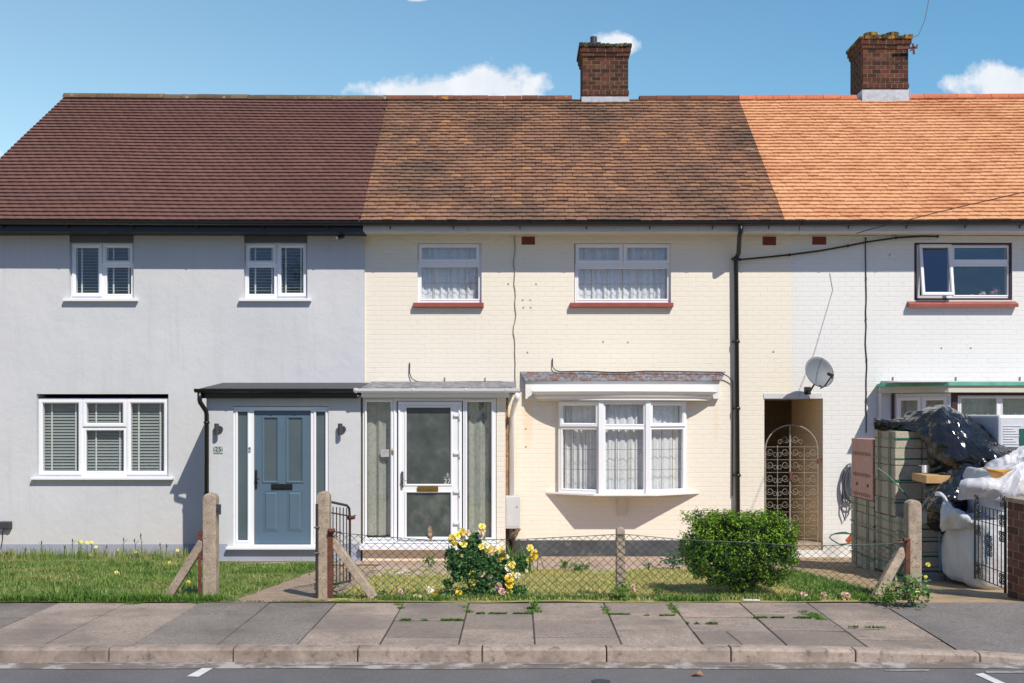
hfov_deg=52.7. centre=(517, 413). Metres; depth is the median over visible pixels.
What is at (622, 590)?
young weed
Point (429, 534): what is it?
sparrow
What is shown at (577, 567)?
young weed
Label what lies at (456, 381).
cable
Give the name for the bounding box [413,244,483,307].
window
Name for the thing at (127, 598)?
grass edge
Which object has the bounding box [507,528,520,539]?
sparrow
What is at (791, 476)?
arched gate
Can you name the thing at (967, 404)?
window
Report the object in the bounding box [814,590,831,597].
flowering plant
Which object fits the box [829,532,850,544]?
hose loop
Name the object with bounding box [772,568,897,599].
grass edge
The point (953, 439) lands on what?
black sheeting
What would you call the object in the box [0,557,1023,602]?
ground
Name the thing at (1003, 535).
ornate gate
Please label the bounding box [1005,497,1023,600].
brick pier
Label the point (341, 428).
wall lamp
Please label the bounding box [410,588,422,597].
flowering plant
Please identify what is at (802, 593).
flowering plant
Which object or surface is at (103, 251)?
window
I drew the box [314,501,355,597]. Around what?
garden gate
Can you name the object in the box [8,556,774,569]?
garden paving
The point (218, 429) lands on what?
wall lamp
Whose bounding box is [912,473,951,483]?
timber board
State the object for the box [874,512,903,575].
block pack
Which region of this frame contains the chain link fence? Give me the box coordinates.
[316,491,926,600]
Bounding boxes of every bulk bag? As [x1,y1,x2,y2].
[934,491,1007,589]
[962,465,1017,518]
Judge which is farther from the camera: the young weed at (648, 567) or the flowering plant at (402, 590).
the young weed at (648, 567)
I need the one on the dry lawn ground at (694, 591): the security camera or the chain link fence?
the chain link fence
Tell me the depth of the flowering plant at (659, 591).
9.84 m
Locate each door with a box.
[255,411,310,543]
[398,401,461,539]
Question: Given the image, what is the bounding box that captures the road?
[0,668,1023,682]
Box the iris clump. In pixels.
[505,540,539,574]
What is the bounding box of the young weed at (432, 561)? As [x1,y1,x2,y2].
[417,553,438,566]
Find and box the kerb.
[0,644,1023,661]
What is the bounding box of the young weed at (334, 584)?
[309,574,350,592]
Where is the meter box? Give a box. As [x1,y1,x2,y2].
[506,495,519,528]
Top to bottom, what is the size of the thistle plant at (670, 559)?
0.300 m
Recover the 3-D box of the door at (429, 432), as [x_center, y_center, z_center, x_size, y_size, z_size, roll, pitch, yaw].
[-1.285,0.842,15.181,0.940,2.029,0.150,0,0,0]
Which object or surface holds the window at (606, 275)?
in the terraced house at (639, 227)
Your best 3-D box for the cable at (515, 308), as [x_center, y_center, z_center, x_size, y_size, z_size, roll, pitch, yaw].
[-0.042,-1.646,16.288,0.056,2.301,0.015,0,0,0]
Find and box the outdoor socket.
[0,521,11,548]
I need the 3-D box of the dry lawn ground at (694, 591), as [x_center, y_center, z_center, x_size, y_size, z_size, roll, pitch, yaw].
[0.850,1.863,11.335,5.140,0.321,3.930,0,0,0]
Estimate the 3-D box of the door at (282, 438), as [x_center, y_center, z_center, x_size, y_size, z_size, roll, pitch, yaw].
[-3.459,0.946,15.243,0.829,1.962,0.105,0,0,0]
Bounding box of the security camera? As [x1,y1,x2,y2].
[336,234,344,239]
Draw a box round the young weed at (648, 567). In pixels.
[643,559,652,569]
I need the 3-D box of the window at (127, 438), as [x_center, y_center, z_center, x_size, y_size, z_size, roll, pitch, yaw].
[-6.509,0.405,16.333,2.218,1.282,0.306,0,0,0]
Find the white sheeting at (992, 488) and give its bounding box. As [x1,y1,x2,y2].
[959,448,1023,502]
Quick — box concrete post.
[165,492,220,597]
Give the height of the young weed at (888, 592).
0.256 m
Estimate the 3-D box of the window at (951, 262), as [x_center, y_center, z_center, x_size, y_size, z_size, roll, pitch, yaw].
[7.052,-2.237,16.296,1.483,0.868,0.238,0,0,0]
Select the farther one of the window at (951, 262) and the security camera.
the window at (951, 262)
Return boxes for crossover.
[880,602,1023,653]
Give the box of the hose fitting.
[845,535,851,543]
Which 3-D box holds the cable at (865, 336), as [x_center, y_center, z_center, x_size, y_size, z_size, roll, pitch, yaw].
[5.492,-1.227,16.288,0.037,3.075,0.020,0,0,0]
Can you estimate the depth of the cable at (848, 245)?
16.24 m
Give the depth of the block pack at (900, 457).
12.61 m
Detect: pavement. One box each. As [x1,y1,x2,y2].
[0,602,334,644]
[0,603,954,654]
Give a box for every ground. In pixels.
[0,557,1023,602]
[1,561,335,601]
[329,570,890,602]
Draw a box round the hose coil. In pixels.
[841,463,851,520]
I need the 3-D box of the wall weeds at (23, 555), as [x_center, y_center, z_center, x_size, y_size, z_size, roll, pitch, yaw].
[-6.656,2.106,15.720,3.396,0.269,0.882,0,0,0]
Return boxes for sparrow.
[426,526,432,541]
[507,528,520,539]
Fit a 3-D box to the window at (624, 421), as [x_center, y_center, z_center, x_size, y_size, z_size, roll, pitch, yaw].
[1.647,0.520,16.013,0.718,1.430,0.179,0,0,0]
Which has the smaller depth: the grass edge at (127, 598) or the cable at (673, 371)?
the grass edge at (127, 598)
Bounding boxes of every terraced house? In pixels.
[0,93,386,561]
[353,36,822,561]
[738,31,1023,556]
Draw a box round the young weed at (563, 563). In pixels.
[556,558,575,569]
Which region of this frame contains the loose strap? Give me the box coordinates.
[878,468,909,498]
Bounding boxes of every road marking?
[188,668,211,676]
[976,673,1003,682]
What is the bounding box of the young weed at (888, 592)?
[868,577,903,608]
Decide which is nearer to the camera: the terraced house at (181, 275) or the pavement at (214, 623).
the pavement at (214, 623)
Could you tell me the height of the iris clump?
0.431 m
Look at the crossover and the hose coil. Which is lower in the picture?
the crossover
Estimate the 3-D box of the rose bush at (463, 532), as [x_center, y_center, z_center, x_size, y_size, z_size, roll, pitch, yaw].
[-0.331,1.455,9.863,1.061,0.828,0.444,0,0,0]
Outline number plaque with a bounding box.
[214,446,222,452]
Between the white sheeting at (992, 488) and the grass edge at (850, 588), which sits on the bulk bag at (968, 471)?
the white sheeting at (992, 488)
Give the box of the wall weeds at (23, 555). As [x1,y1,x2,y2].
[0,545,190,559]
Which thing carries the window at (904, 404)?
in the terraced house at (879, 145)
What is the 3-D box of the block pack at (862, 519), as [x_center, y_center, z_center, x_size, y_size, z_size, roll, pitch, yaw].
[5.043,1.599,13.790,0.925,0.928,0.932,0,0,0]
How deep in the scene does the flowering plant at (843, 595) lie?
9.51 m
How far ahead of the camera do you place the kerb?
7.60 m
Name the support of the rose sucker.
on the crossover
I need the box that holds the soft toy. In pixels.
[989,287,1000,294]
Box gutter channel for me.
[0,662,1023,668]
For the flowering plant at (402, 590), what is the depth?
9.81 m
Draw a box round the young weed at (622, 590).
[610,579,632,600]
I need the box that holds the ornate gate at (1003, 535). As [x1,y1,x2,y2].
[974,494,1006,592]
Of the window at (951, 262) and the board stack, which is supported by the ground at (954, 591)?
the board stack
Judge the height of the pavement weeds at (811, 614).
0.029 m
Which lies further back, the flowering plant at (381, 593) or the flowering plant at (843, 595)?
the flowering plant at (381, 593)
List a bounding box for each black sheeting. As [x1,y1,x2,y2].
[874,418,907,430]
[879,404,1017,473]
[920,463,981,533]
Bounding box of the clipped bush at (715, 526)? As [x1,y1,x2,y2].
[676,506,802,594]
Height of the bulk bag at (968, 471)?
0.581 m
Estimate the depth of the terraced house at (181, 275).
16.27 m
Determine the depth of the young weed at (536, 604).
9.07 m
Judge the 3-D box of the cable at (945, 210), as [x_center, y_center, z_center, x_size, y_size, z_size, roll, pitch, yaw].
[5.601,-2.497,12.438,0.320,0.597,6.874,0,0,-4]
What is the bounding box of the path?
[234,571,373,601]
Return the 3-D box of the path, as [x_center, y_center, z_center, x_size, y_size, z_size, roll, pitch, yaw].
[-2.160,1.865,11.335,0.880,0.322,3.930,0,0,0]
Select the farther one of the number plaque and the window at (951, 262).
the window at (951, 262)
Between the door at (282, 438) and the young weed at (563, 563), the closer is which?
the young weed at (563, 563)
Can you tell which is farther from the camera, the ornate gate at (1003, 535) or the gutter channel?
the ornate gate at (1003, 535)
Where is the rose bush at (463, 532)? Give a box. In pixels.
[426,523,537,595]
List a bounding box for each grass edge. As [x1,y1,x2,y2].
[0,590,224,601]
[333,589,890,600]
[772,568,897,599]
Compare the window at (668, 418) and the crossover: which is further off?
the window at (668, 418)
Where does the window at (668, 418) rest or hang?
in the terraced house at (639, 227)
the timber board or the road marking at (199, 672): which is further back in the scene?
the timber board
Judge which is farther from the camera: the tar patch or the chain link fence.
the chain link fence
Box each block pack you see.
[850,496,881,570]
[874,430,931,516]
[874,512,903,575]
[894,516,954,580]
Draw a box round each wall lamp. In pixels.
[214,423,222,434]
[338,423,345,434]
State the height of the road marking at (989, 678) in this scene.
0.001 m
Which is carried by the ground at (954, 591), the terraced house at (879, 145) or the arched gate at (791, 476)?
the terraced house at (879, 145)
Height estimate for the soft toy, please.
0.158 m
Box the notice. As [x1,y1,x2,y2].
[381,449,389,456]
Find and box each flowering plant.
[374,585,387,595]
[395,584,407,595]
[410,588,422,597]
[625,584,638,591]
[652,586,663,594]
[797,587,808,596]
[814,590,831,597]
[836,588,850,599]
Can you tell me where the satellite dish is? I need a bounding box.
[804,357,833,394]
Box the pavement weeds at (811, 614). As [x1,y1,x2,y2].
[124,599,884,628]
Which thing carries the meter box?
attached to the terraced house at (639, 227)
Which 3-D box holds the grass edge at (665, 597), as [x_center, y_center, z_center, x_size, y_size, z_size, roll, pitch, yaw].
[0.830,1.710,9.759,5.248,0.123,0.824,0,0,0]
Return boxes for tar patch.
[591,679,610,682]
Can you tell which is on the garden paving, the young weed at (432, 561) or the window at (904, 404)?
the young weed at (432, 561)
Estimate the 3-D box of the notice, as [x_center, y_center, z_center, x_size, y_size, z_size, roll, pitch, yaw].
[-1.938,0.588,15.245,0.145,0.110,0.004,0,0,0]
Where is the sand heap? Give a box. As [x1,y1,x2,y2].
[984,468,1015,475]
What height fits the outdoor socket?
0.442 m
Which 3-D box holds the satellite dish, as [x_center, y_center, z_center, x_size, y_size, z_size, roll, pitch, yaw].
[4.643,-0.580,15.899,0.433,0.575,0.765,0,0,14]
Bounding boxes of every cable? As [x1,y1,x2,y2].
[409,363,502,381]
[513,236,515,381]
[552,358,732,495]
[739,235,938,260]
[856,192,1023,233]
[865,238,867,432]
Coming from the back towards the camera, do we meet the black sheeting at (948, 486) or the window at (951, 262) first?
the window at (951, 262)
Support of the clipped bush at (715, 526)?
on the dry lawn ground at (694, 591)
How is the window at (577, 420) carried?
in the terraced house at (639, 227)
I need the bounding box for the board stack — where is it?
[964,415,1023,451]
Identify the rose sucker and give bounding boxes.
[884,562,941,607]
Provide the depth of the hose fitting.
15.41 m
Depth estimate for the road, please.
7.25 m
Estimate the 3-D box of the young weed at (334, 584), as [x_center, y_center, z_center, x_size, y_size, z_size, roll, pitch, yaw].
[-1.817,1.661,9.947,0.419,0.214,0.331,0,0,0]
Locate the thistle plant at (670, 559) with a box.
[658,548,683,568]
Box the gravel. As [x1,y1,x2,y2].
[373,569,450,576]
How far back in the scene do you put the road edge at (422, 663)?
7.55 m
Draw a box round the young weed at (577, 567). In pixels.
[570,557,587,570]
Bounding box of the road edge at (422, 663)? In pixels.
[0,662,1023,672]
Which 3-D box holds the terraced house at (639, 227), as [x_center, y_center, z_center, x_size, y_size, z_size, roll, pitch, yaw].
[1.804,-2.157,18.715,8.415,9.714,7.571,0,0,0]
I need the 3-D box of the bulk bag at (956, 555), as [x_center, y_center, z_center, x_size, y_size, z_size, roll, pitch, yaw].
[5.227,1.353,11.191,1.247,0.976,1.161,0,0,0]
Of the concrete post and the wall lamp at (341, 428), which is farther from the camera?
the wall lamp at (341, 428)
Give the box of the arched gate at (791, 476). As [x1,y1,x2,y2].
[765,424,819,541]
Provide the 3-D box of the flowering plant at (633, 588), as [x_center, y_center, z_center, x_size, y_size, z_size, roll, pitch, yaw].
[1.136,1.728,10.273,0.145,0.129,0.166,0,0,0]
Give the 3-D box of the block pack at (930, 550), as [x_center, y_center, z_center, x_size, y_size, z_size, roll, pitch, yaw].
[5.038,1.584,12.175,0.935,0.688,0.762,0,0,0]
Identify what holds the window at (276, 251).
in the terraced house at (181, 275)
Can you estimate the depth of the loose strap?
12.44 m
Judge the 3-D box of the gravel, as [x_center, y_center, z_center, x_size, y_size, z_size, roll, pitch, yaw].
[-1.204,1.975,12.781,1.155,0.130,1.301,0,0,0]
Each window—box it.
[30,398,173,479]
[62,243,138,301]
[239,243,311,301]
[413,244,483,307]
[558,401,597,492]
[570,244,673,307]
[604,401,644,492]
[651,401,685,492]
[894,393,950,472]
[916,244,1008,297]
[958,395,1023,414]
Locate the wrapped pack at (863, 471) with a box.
[852,438,878,500]
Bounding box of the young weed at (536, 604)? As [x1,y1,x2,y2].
[528,598,542,608]
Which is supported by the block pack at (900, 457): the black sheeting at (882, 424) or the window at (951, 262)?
the black sheeting at (882, 424)

